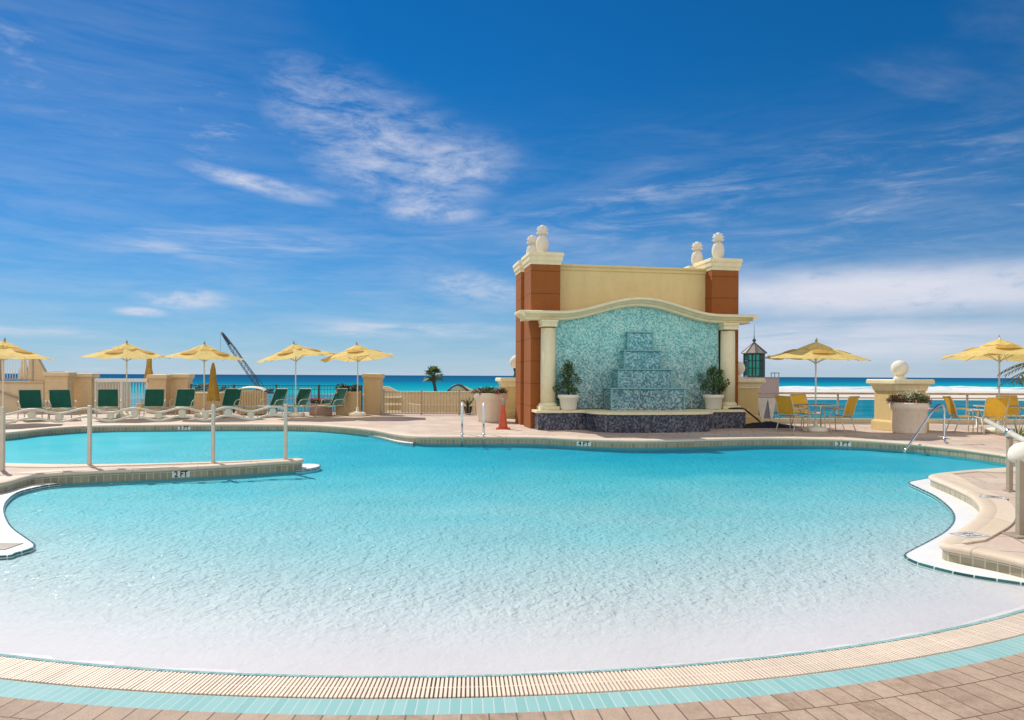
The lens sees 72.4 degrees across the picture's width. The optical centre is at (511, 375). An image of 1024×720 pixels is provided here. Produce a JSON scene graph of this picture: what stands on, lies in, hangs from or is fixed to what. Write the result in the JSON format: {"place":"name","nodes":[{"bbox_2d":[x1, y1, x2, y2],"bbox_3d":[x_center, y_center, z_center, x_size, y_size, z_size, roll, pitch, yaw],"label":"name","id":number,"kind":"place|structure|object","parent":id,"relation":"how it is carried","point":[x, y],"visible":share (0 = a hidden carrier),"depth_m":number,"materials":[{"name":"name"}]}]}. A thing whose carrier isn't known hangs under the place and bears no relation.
{"place":"outdoors","nodes":[
{"label":"outdoors","id":0,"kind":"place"},
{"bbox_2d":[0,543,22,549],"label":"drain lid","id":1,"kind":"object","parent":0,"point":[4,546],"visible":1,"depth_m":6.39,"materials":[{"name":"white metal"}]},
{"bbox_2d":[194,383,208,391],"bbox_3d":[-13.211,1.274,29.992,1.132,1.947,0.898,0,0,0],"label":"shrub","id":2,"kind":"object","parent":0,"point":[198,388],"visible":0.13,"depth_m":29.80,"materials":[{"name":"green plant"}]},
{"bbox_2d":[190,392,223,413],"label":"half wall","id":3,"kind":"structure","parent":0,"point":[199,400],"depth_m":25.50,"materials":[{"name":"beige paint"}]},
{"bbox_2d":[131,393,363,411],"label":"lagoon water","id":4,"kind":"structure","parent":0,"point":[138,398],"depth_m":61.64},
{"bbox_2d":[383,386,420,412],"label":"sloped wall","id":5,"kind":"structure","parent":0,"point":[401,406],"depth_m":29.35,"materials":[{"name":"beige paint"}]},
{"bbox_2d":[401,391,476,412],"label":"garden wall","id":6,"kind":"structure","parent":0,"point":[434,402],"depth_m":30.35,"materials":[{"name":"beige paint"}]},
{"bbox_2d":[447,384,471,390],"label":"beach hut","id":7,"kind":"object","parent":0,"point":[460,387],"visible":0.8,"depth_m":47.35,"materials":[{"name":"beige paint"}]},
{"bbox_2d":[495,355,515,417],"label":"garden pier","id":8,"kind":"structure","parent":0,"point":[508,384],"depth_m":23.80,"materials":[{"name":"yellow paint"}]},
{"bbox_2d":[5,430,1015,485],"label":"pool wall","id":9,"kind":"structure","parent":0,"point":[680,449],"depth_m":16.01,"materials":[{"name":"teal paint"}]},
{"bbox_2d":[0,426,1023,577],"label":"waterline tile band","id":10,"kind":"object","parent":9,"relation":"attached to","point":[1005,568],"visible":0.7,"depth_m":15.67,"materials":[{"name":"tile"}]},
{"bbox_2d":[172,471,189,477],"bbox_3d":[-5.118,1.522,10.824,0.250,0.102,0.011,0,0,-27],"label":"depth marker","id":11,"kind":"object","parent":10,"relation":"attached to","point":[177,474],"visible":1,"depth_m":10.82,"materials":[{"name":"white tile"}]},
{"bbox_2d":[178,426,189,429],"bbox_3d":[-9.410,1.503,20.089,0.340,0.102,0.010,0,0,-9],"label":"depth marker","id":12,"kind":"object","parent":10,"relation":"attached to","point":[183,427],"visible":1,"depth_m":20.09,"materials":[{"name":"white tile"}]},
{"bbox_2d":[577,441,590,445],"bbox_3d":[1.641,1.553,15.992,0.340,0.102,0.011,0,0,22],"label":"depth marker","id":13,"kind":"object","parent":10,"relation":"attached to","point":[581,443],"visible":1,"depth_m":15.99,"materials":[{"name":"white tile"}]},
{"bbox_2d":[835,442,850,445],"bbox_3d":[7.662,1.580,16.201,0.340,0.102,0.011,0,0,24],"label":"depth marker","id":14,"kind":"object","parent":10,"relation":"attached to","point":[842,443],"visible":1,"depth_m":16.20,"materials":[{"name":"white tile"}]},
{"bbox_2d":[0,431,1023,675],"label":"pool floor","id":15,"kind":"structure","parent":0,"point":[354,555],"depth_m":6.17,"materials":[{"name":"paint"}]},
{"bbox_2d":[0,483,59,554],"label":"wet ledge","id":16,"kind":"object","parent":15,"relation":"on","point":[8,534],"visible":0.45,"depth_m":6.97,"materials":[{"name":"white paint"}]},
{"bbox_2d":[0,483,59,559],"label":"wet ledge tile edge","id":17,"kind":"object","parent":16,"relation":"on","point":[18,553],"visible":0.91,"depth_m":7.55,"materials":[{"name":"grey tile"}]},
{"bbox_2d":[3,612,1022,698],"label":"gutter channel","id":18,"kind":"object","parent":15,"relation":"on","point":[478,680],"visible":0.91,"depth_m":3.63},
{"bbox_2d":[0,612,1023,698],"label":"gutter grate","id":19,"kind":"object","parent":18,"relation":"on","point":[123,679],"visible":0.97,"depth_m":3.67,"materials":[{"name":"beige plastic"}]},
{"bbox_2d":[0,609,1023,677],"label":"gutter lip tile","id":20,"kind":"object","parent":18,"relation":"on","point":[702,663],"visible":0.91,"depth_m":3.81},
{"bbox_2d":[0,652,1023,719],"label":"border pavers","id":21,"kind":"object","parent":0,"point":[993,689],"visible":1,"depth_m":3.34,"materials":[{"name":"brick"}]},
{"bbox_2d":[0,635,1023,714],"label":"aqua tile band","id":22,"kind":"object","parent":21,"relation":"on","point":[306,706],"visible":0.99,"depth_m":3.44,"materials":[{"name":"teal tile"}]},
{"bbox_2d":[0,411,1023,555],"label":"pool deck","id":23,"kind":"structure","parent":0,"point":[450,424],"depth_m":18.54,"materials":[{"name":"beige concrete"}]},
{"bbox_2d":[0,337,53,422],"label":"parasol","id":24,"kind":"object","parent":23,"relation":"on","point":[8,350],"visible":0.86,"depth_m":20.35,"materials":[{"name":"yellow fabric"}]},
{"bbox_2d":[16,389,49,421],"bbox_3d":[-14.837,0.900,21.710,0.753,0.971,1.595,0,0,-42],"label":"sun lounger","id":25,"kind":"object","parent":23,"relation":"on","point":[30,399],"visible":0.94,"depth_m":22.16,"materials":[{"name":"green fabric"}]},
{"bbox_2d":[47,389,80,419],"bbox_3d":[-14.090,0.904,22.020,0.753,0.971,1.595,0,0,-42],"label":"sun lounger","id":26,"kind":"object","parent":23,"relation":"on","point":[60,400],"visible":0.86,"depth_m":22.46,"materials":[{"name":"fabric"}]},
{"bbox_2d":[95,388,120,419],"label":"sun lounger","id":27,"kind":"object","parent":23,"relation":"on","point":[107,398],"visible":0.98,"depth_m":23.38,"materials":[{"name":"fabric"}]},
{"bbox_2d":[94,379,148,412],"bbox_3d":[-14.675,0.758,26.300,1.991,1.291,0.120,0,0,0],"label":"picket fence","id":28,"kind":"object","parent":23,"relation":"on","point":[121,381],"visible":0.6,"depth_m":26.27,"materials":[{"name":"white wood"}]},
{"bbox_2d":[81,340,170,417],"bbox_3d":[-12.834,0.097,23.315,2.476,2.590,2.474,0,0,-44],"label":"parasol","id":29,"kind":"object","parent":23,"relation":"on","point":[126,351],"visible":0.92,"depth_m":22.88,"materials":[{"name":"yellow fabric"}]},
{"bbox_2d":[139,388,166,418],"bbox_3d":[-11.908,0.913,23.189,0.753,0.971,1.595,0,0,-22],"label":"sun lounger","id":30,"kind":"object","parent":23,"relation":"on","point":[153,398],"visible":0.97,"depth_m":23.77,"materials":[{"name":"fabric"}]},
{"bbox_2d":[162,388,195,418],"bbox_3d":[-11.029,0.917,23.235,0.753,0.971,1.595,0,0,-10],"label":"sun lounger","id":31,"kind":"object","parent":23,"relation":"on","point":[185,397],"visible":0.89,"depth_m":23.86,"materials":[{"name":"fabric"}]},
{"bbox_2d":[164,341,244,417],"bbox_3d":[-10.457,0.108,23.778,2.476,2.589,2.471,0,0,-27],"label":"parasol","id":32,"kind":"object","parent":23,"relation":"on","point":[204,352],"visible":0.88,"depth_m":23.38,"materials":[{"name":"yellow fabric"}]},
{"bbox_2d":[206,362,220,416],"bbox_3d":[-10.283,0.474,24.083,0.514,1.860,0.514,0,0,0],"label":"folded parasol","id":33,"kind":"object","parent":23,"relation":"on","point":[213,393],"visible":0.84,"depth_m":23.99,"materials":[{"name":"yellow fabric"}]},
{"bbox_2d":[203,388,241,417],"bbox_3d":[-9.790,0.923,23.742,0.753,0.971,1.595,0,0,3],"label":"sun lounger","id":34,"kind":"object","parent":23,"relation":"on","point":[231,397],"visible":0.84,"depth_m":24.37,"materials":[{"name":"fabric"}]},
{"bbox_2d":[236,386,266,413],"bbox_3d":[-9.453,0.881,25.495,1.000,1.013,0.530,0,0,0],"label":"slatted bin","id":35,"kind":"object","parent":23,"relation":"on","point":[250,398],"visible":0.67,"depth_m":25.26,"materials":[{"name":"beige paint"}]},
{"bbox_2d":[241,388,287,416],"bbox_3d":[-8.491,0.929,24.090,0.753,0.971,1.595,0,0,26],"label":"sun lounger","id":36,"kind":"object","parent":23,"relation":"on","point":[279,397],"visible":0.89,"depth_m":24.62,"materials":[{"name":"fabric"}]},
{"bbox_2d":[190,384,362,412],"bbox_3d":[-8.885,0.880,26.400,6.487,1.100,0.070,0,0,0],"label":"metal fence","id":37,"kind":"object","parent":23,"relation":"on","point":[276,386],"visible":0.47,"depth_m":26.38,"materials":[{"name":"metal"}]},
{"bbox_2d":[268,388,311,416],"bbox_3d":[-7.776,0.932,24.464,0.753,0.971,1.595,0,0,28],"label":"sun lounger","id":38,"kind":"object","parent":23,"relation":"on","point":[303,396],"visible":0.77,"depth_m":25.00,"materials":[{"name":"fabric"}]},
{"bbox_2d":[256,341,334,416],"bbox_3d":[-7.509,0.098,24.297,2.458,2.637,2.479,0,0,-36],"label":"parasol","id":39,"kind":"object","parent":23,"relation":"on","point":[293,351],"visible":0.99,"depth_m":23.99,"materials":[{"name":"yellow fabric"}]},
{"bbox_2d":[296,463,319,473],"bbox_3d":[-3.549,1.927,12.120,0.420,0.714,0.800,0,0,0],"label":"spur step","id":40,"kind":"object","parent":23,"relation":"attached to","point":[308,465],"visible":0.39,"depth_m":11.98,"materials":[{"name":"white paint"}]},
{"bbox_2d":[296,463,320,471],"bbox_3d":[-3.493,1.586,12.120,0.324,0.037,0.812,0,0,0],"label":"spur step tile edge","id":41,"kind":"object","parent":40,"relation":"on","point":[309,469],"visible":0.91,"depth_m":11.83,"materials":[{"name":"white tile"}]},
{"bbox_2d":[309,397,332,414],"bbox_3d":[-6.910,1.093,25.200,0.826,0.651,0.360,0,0,0],"label":"flower trough","id":42,"kind":"object","parent":23,"relation":"on","point":[324,410],"visible":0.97,"depth_m":25.02,"materials":[{"name":"pink paint"}]},
{"bbox_2d":[300,388,347,416],"bbox_3d":[-6.579,0.937,24.600,0.753,0.971,1.595,0,0,36],"label":"sun lounger","id":43,"kind":"object","parent":23,"relation":"on","point":[338,398],"visible":1,"depth_m":25.01,"materials":[{"name":"fabric"}]},
{"bbox_2d":[335,383,361,414],"bbox_3d":[-5.968,0.831,25.600,0.980,1.185,0.600,0,0,0],"label":"planter box","id":44,"kind":"object","parent":23,"relation":"on","point":[350,398],"visible":0.81,"depth_m":25.30,"materials":[{"name":"beige paint"}]},
{"bbox_2d":[320,341,393,415],"bbox_3d":[-5.459,0.106,24.759,2.466,2.639,2.478,0,0,38],"label":"parasol","id":45,"kind":"object","parent":23,"relation":"on","point":[357,353],"visible":1,"depth_m":24.57,"materials":[{"name":"yellow fabric"}]},
{"bbox_2d":[362,373,384,413],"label":"fence pier","id":46,"kind":"structure","parent":23,"relation":"on","point":[373,393],"depth_m":25.90,"materials":[{"name":"beige paint"}]},
{"bbox_2d":[368,435,412,446],"bbox_3d":[-3.245,1.929,17.965,0.456,0.712,3.847,0,0,-31],"label":"corner bench","id":47,"kind":"object","parent":23,"relation":"on","point":[392,442],"visible":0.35,"depth_m":17.02,"materials":[{"name":"white paint"}]},
{"bbox_2d":[368,435,412,444],"bbox_3d":[-3.219,1.588,17.601,0.164,0.035,3.207,0,0,-32],"label":"corner bench tile edge","id":48,"kind":"object","parent":47,"relation":"on","point":[391,440],"visible":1,"depth_m":17.01,"materials":[{"name":"white tile"}]},
{"bbox_2d":[383,389,476,414],"bbox_3d":[-2.619,0.983,25.600,4.206,0.950,0.070,0,0,0],"label":"picket fence","id":49,"kind":"object","parent":23,"relation":"on","point":[427,392],"visible":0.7,"depth_m":25.59,"materials":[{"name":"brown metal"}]},
{"bbox_2d":[460,397,473,414],"bbox_3d":[-1.633,1.066,26.078,0.662,0.752,0.634,0,0,0],"label":"potted plant","id":50,"kind":"object","parent":23,"relation":"on","point":[467,408],"visible":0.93,"depth_m":25.94,"materials":[{"name":"green plant"}]},
{"bbox_2d":[471,386,507,421],"bbox_3d":[-0.706,0.878,22.104,1.194,1.137,1.210,0,0,0],"label":"bowl planter","id":51,"kind":"object","parent":23,"relation":"on","point":[491,397],"visible":0.98,"depth_m":21.71,"materials":[{"name":"ceramic"}]},
{"bbox_2d":[496,398,509,429],"bbox_3d":[-0.243,1.034,19.029,0.380,0.830,0.380,0,0,0],"label":"traffic cone","id":52,"kind":"object","parent":23,"relation":"on","point":[503,422],"visible":1,"depth_m":18.96,"materials":[{"name":"orange plastic"}]},
{"bbox_2d":[0,423,1023,567],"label":"pool coping","id":53,"kind":"object","parent":23,"relation":"on","point":[983,517],"visible":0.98,"depth_m":11.23,"materials":[{"name":"stone"}]},
{"bbox_2d":[0,404,287,470],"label":"wavy railing","id":54,"kind":"object","parent":53,"relation":"on","point":[31,414],"visible":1,"depth_m":11.18,"materials":[{"name":"white metal"}]},
{"bbox_2d":[461,403,463,446],"bbox_3d":[-1.197,1.192,16.791,0.098,1.107,0.672,0,0,-4],"label":"ladder rail","id":55,"kind":"object","parent":53,"relation":"attached to","point":[462,433],"visible":0.98,"depth_m":16.50,"materials":[{"name":"silver metal"}]},
{"bbox_2d":[482,403,484,446],"bbox_3d":[-0.683,1.194,16.815,0.098,1.107,0.672,0,0,-2],"label":"ladder rail","id":56,"kind":"object","parent":53,"relation":"attached to","point":[483,433],"visible":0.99,"depth_m":16.53,"materials":[{"name":"silver metal"}]},
{"bbox_2d":[948,532,991,537],"bbox_3d":[4.172,1.451,6.383,0.280,0.008,0.200,0,0,-15],"label":"warning tile","id":57,"kind":"object","parent":53,"relation":"on","point":[969,534],"visible":1,"depth_m":6.37,"materials":[{"name":"grey tile"}]},
{"bbox_2d":[513,225,758,432],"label":"fountain wall","id":58,"kind":"structure","parent":23,"relation":"on","point":[641,348],"depth_m":19.56,"materials":[{"name":"tile"}]},
{"bbox_2d":[553,359,581,409],"bbox_3d":[1.468,0.237,18.957,0.742,1.375,0.605,0,0,32],"label":"potted shrub","id":59,"kind":"object","parent":58,"relation":"on","point":[568,400],"visible":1,"depth_m":18.79,"materials":[{"name":"green plant"}]},
{"bbox_2d":[698,365,729,409],"bbox_3d":[5.658,0.297,19.628,0.905,1.292,0.772,0,0,19],"label":"potted shrub","id":60,"kind":"object","parent":58,"relation":"on","point":[713,401],"visible":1,"depth_m":19.50,"materials":[{"name":"green plant"}]},
{"bbox_2d":[721,407,761,427],"bbox_3d":[6.365,1.183,19.725,1.677,0.591,0.526,0,0,0],"label":"hose","id":61,"kind":"object","parent":23,"relation":"on","point":[756,418],"visible":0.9,"depth_m":19.59,"materials":[{"name":"black rubber"}]},
{"bbox_2d":[746,421,795,427],"bbox_3d":[7.330,1.389,20.140,1.600,0.179,0.700,0,0,0],"label":"tarp","id":62,"kind":"object","parent":23,"relation":"on","point":[769,424],"visible":0.76,"depth_m":19.95,"materials":[{"name":"black fabric"}]},
{"bbox_2d":[774,395,808,432],"bbox_3d":[7.390,1.004,18.553,0.690,0.968,0.601,0,0,-28],"label":"patio chair","id":63,"kind":"object","parent":23,"relation":"on","point":[784,404],"visible":1,"depth_m":18.44,"materials":[{"name":"yellow fabric"}]},
{"bbox_2d":[789,394,821,427],"bbox_3d":[8.435,1.009,20.155,0.601,0.968,0.690,0,0,-15],"label":"patio chair","id":64,"kind":"object","parent":23,"relation":"on","point":[799,398],"visible":0.62,"depth_m":20.38,"materials":[{"name":"fabric"}]},
{"bbox_2d":[793,404,838,431],"bbox_3d":[8.086,1.127,18.646,1.150,0.720,1.150,0,0,0],"label":"patio table","id":65,"kind":"object","parent":23,"relation":"on","point":[822,405],"visible":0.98,"depth_m":18.40,"materials":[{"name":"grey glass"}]},
{"bbox_2d":[758,392,873,422],"bbox_3d":[9.744,1.011,22.300,3.887,0.965,0.240,0,0,0],"label":"railing","id":66,"kind":"object","parent":23,"relation":"on","point":[832,420],"visible":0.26,"depth_m":22.25,"materials":[{"name":"beige metal"}]},
{"bbox_2d":[758,398,775,421],"bbox_3d":[8.061,1.086,22.193,0.610,0.760,0.038,0,0,0],"label":"pennant cloth","id":67,"kind":"object","parent":66,"relation":"hanging from","point":[766,406],"visible":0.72,"depth_m":22.17,"materials":[{"name":"white fabric"}]},
{"bbox_2d":[764,338,870,431],"bbox_3d":[8.090,0.237,18.646,2.476,2.499,2.474,0,0,-34],"label":"parasol","id":68,"kind":"object","parent":23,"relation":"on","point":[815,351],"visible":1,"depth_m":18.34,"materials":[{"name":"yellow fabric"}]},
{"bbox_2d":[824,396,859,432],"bbox_3d":[8.707,1.010,18.476,0.601,0.968,0.690,0,0,-38],"label":"patio chair","id":69,"kind":"object","parent":23,"relation":"on","point":[850,407],"visible":0.98,"depth_m":18.33,"materials":[{"name":"fabric"}]},
{"bbox_2d":[885,388,931,433],"bbox_3d":[10.359,0.902,18.272,1.140,1.189,1.047,0,0,0],"label":"bowl planter","id":70,"kind":"object","parent":23,"relation":"on","point":[910,416],"visible":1,"depth_m":17.98,"materials":[{"name":"ceramic"}]},
{"bbox_2d":[903,404,947,451],"bbox_3d":[9.277,1.146,15.219,1.644,1.032,0.802,0,0,-39],"label":"grab rail","id":71,"kind":"object","parent":23,"relation":"on","point":[935,408],"visible":0.84,"depth_m":15.58,"materials":[{"name":"silver metal"}]},
{"bbox_2d":[942,396,978,432],"bbox_3d":[11.977,1.025,18.711,0.690,0.968,0.601,0,0,12],"label":"patio chair","id":72,"kind":"object","parent":23,"relation":"on","point":[950,405],"visible":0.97,"depth_m":18.71,"materials":[{"name":"fabric"}]},
{"bbox_2d":[906,478,1023,581],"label":"platform ledge","id":73,"kind":"object","parent":23,"relation":"on","point":[930,552],"visible":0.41,"depth_m":6.54,"materials":[{"name":"white paint"}]},
{"bbox_2d":[904,478,1023,585],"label":"platform ledge tile edge","id":74,"kind":"object","parent":73,"relation":"on","point":[930,567],"visible":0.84,"depth_m":5.87,"materials":[{"name":"grey tile"}]},
{"bbox_2d":[967,409,981,427],"bbox_3d":[13.431,1.246,20.216,0.496,0.530,0.496,0,0,0],"label":"side table","id":75,"kind":"object","parent":23,"relation":"on","point":[976,418],"visible":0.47,"depth_m":20.20,"materials":[{"name":"white plastic"}]},
{"bbox_2d":[926,393,1023,423],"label":"railing","id":76,"kind":"object","parent":23,"relation":"on","point":[1009,421],"visible":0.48,"depth_m":22.25,"materials":[{"name":"beige metal"}]},
{"bbox_2d":[939,473,1014,543],"bbox_3d":[5.425,1.471,8.148,0.637,0.026,5.160,0,0,29],"label":"platform coping","id":77,"kind":"object","parent":23,"relation":"on","point":[1002,520],"visible":0.84,"depth_m":7.24,"materials":[{"name":"stone"}]},
{"bbox_2d":[979,495,1007,499],"bbox_3d":[5.785,1.458,8.419,0.280,0.008,0.200,0,0,38],"label":"warning tile","id":78,"kind":"object","parent":77,"relation":"on","point":[989,496],"visible":1,"depth_m":8.39,"materials":[{"name":"grey tile"}]},
{"bbox_2d":[941,335,1023,433],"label":"parasol","id":79,"kind":"object","parent":23,"relation":"on","point":[999,350],"visible":0.92,"depth_m":18.33,"materials":[{"name":"yellow canvas"},{"name":"white painted metal"}]},
{"bbox_2d":[972,397,1009,434],"bbox_3d":[12.296,1.026,17.965,0.601,0.968,0.690,0,0,8],"label":"patio chair","id":80,"kind":"object","parent":23,"relation":"on","point":[995,407],"visible":0.99,"depth_m":17.74,"materials":[{"name":"fabric"}]},
{"bbox_2d":[973,405,1023,433],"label":"patio table","id":81,"kind":"object","parent":23,"relation":"on","point":[1009,406],"visible":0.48,"depth_m":18.36,"materials":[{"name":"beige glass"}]},
{"bbox_2d":[983,418,1023,491],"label":"platform rail","id":82,"kind":"object","parent":23,"relation":"on","point":[1010,434],"visible":0.91,"depth_m":8.91,"materials":[{"name":"white metal"}]},
{"bbox_2d":[995,395,1023,429],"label":"patio chair","id":83,"kind":"object","parent":23,"relation":"on","point":[1013,400],"visible":0.38,"depth_m":19.54,"materials":[{"name":"paint"}]},
{"bbox_2d":[996,363,1023,388],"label":"palm tree","id":84,"kind":"object","parent":23,"relation":"on","point":[1020,381],"visible":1,"depth_m":18.22,"materials":[{"name":"green plant"}]},
{"bbox_2d":[1002,442,1023,538],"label":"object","id":85,"kind":"object","parent":23,"relation":"on","point":[1015,453],"visible":1,"depth_m":6.39,"materials":[{"name":"white metal"}]},
{"bbox_2d":[1010,420,1023,438],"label":"spiky plant","id":86,"kind":"object","parent":23,"relation":"on","point":[1020,432],"visible":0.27,"depth_m":16.11,"materials":[{"name":"green plant"}]},
{"bbox_2d":[0,0,1023,377],"label":"sky","id":87,"kind":"structure","parent":0,"point":[176,175],"materials":[{"name":"blue"}]},
{"bbox_2d":[4,374,1023,393],"bbox_3d":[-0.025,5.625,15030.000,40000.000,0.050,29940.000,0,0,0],"label":"sea","id":88,"kind":"structure","parent":0,"point":[406,382],"depth_m":687.61,"materials":[{"name":"liquid"}]},
{"bbox_2d":[220,332,273,393],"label":"crawler crane","id":89,"kind":"object","parent":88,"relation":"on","point":[268,391],"visible":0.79,"depth_m":171.73,"materials":[{"name":"metal"}]},
{"bbox_2d":[779,386,1023,390],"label":"sea foam","id":90,"kind":"object","parent":88,"relation":"on","point":[955,388],"visible":0.44,"depth_m":331.28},
{"bbox_2d":[363,394,1023,400],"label":"terrace","id":91,"kind":"structure","parent":0,"point":[873,399],"depth_m":75.34,"materials":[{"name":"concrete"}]},
{"bbox_2d":[42,371,76,412],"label":"fence pier","id":92,"kind":"structure","parent":91,"relation":"on","point":[58,380],"depth_m":25.60,"materials":[{"name":"beige paint"}]},
{"bbox_2d":[0,359,129,411],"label":"terrace wall","id":93,"kind":"structure","parent":91,"relation":"on","point":[11,394],"depth_m":26.20,"materials":[{"name":"beige paint"}]},
{"bbox_2d":[0,359,33,380],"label":"slat railing","id":94,"kind":"object","parent":93,"relation":"on","point":[32,379],"visible":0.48,"depth_m":26.29,"materials":[{"name":"white plastic"}]},
{"bbox_2d":[18,359,27,380],"bbox_3d":[-20.564,-0.263,29.500,0.514,1.300,0.514,0,0,0],"label":"folded parasol","id":95,"kind":"object","parent":93,"relation":"on","point":[25,370],"visible":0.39,"depth_m":29.42,"materials":[{"name":"white fabric"}]},
{"bbox_2d":[74,373,99,412],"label":"fence pier","id":96,"kind":"structure","parent":91,"relation":"on","point":[83,389],"depth_m":26.20,"materials":[{"name":"beige paint"}]},
{"bbox_2d":[143,359,152,387],"bbox_3d":[-14.782,0.658,28.500,0.514,3.150,0.514,0,0,0],"label":"folded parasol","id":97,"kind":"object","parent":91,"relation":"on","point":[148,371],"visible":0.49,"depth_m":28.42,"materials":[{"name":"yellow fabric"}]},
{"bbox_2d":[146,374,171,412],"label":"fence pier","id":98,"kind":"structure","parent":91,"relation":"on","point":[159,381],"depth_m":26.00,"materials":[{"name":"beige paint"}]},
{"bbox_2d":[168,373,194,412],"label":"fence pier","id":99,"kind":"structure","parent":91,"relation":"on","point":[181,380],"depth_m":26.40,"materials":[{"name":"beige paint"}]},
{"bbox_2d":[422,365,445,390],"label":"palm tree","id":100,"kind":"object","parent":91,"relation":"on","point":[433,378],"visible":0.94,"depth_m":61.90,"materials":[{"name":"green plant"}]},
{"bbox_2d":[738,360,765,423],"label":"garden pier","id":101,"kind":"structure","parent":0,"point":[748,393],"depth_m":21.30,"materials":[{"name":"yellow paint"}]},
{"bbox_2d":[741,335,779,411],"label":"lantern tower","id":102,"kind":"structure","parent":0,"point":[771,384],"depth_m":45.44,"materials":[{"name":"grey metal"}]},
{"bbox_2d":[774,400,1023,418],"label":"lagoon water","id":103,"kind":"structure","parent":0,"point":[864,409],"depth_m":49.42,"materials":[{"name":"teal liquid"}]},
{"bbox_2d":[866,360,934,430],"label":"garden pier","id":104,"kind":"structure","parent":0,"point":[883,389],"depth_m":19.11,"materials":[{"name":"yellow paint"}]},
{"bbox_2d":[779,390,1023,396],"bbox_3d":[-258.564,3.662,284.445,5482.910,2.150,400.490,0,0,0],"label":"beach","id":105,"kind":"structure","parent":0,"point":[870,391],"depth_m":251.57,"materials":[{"name":"beige sand"}]}
]}

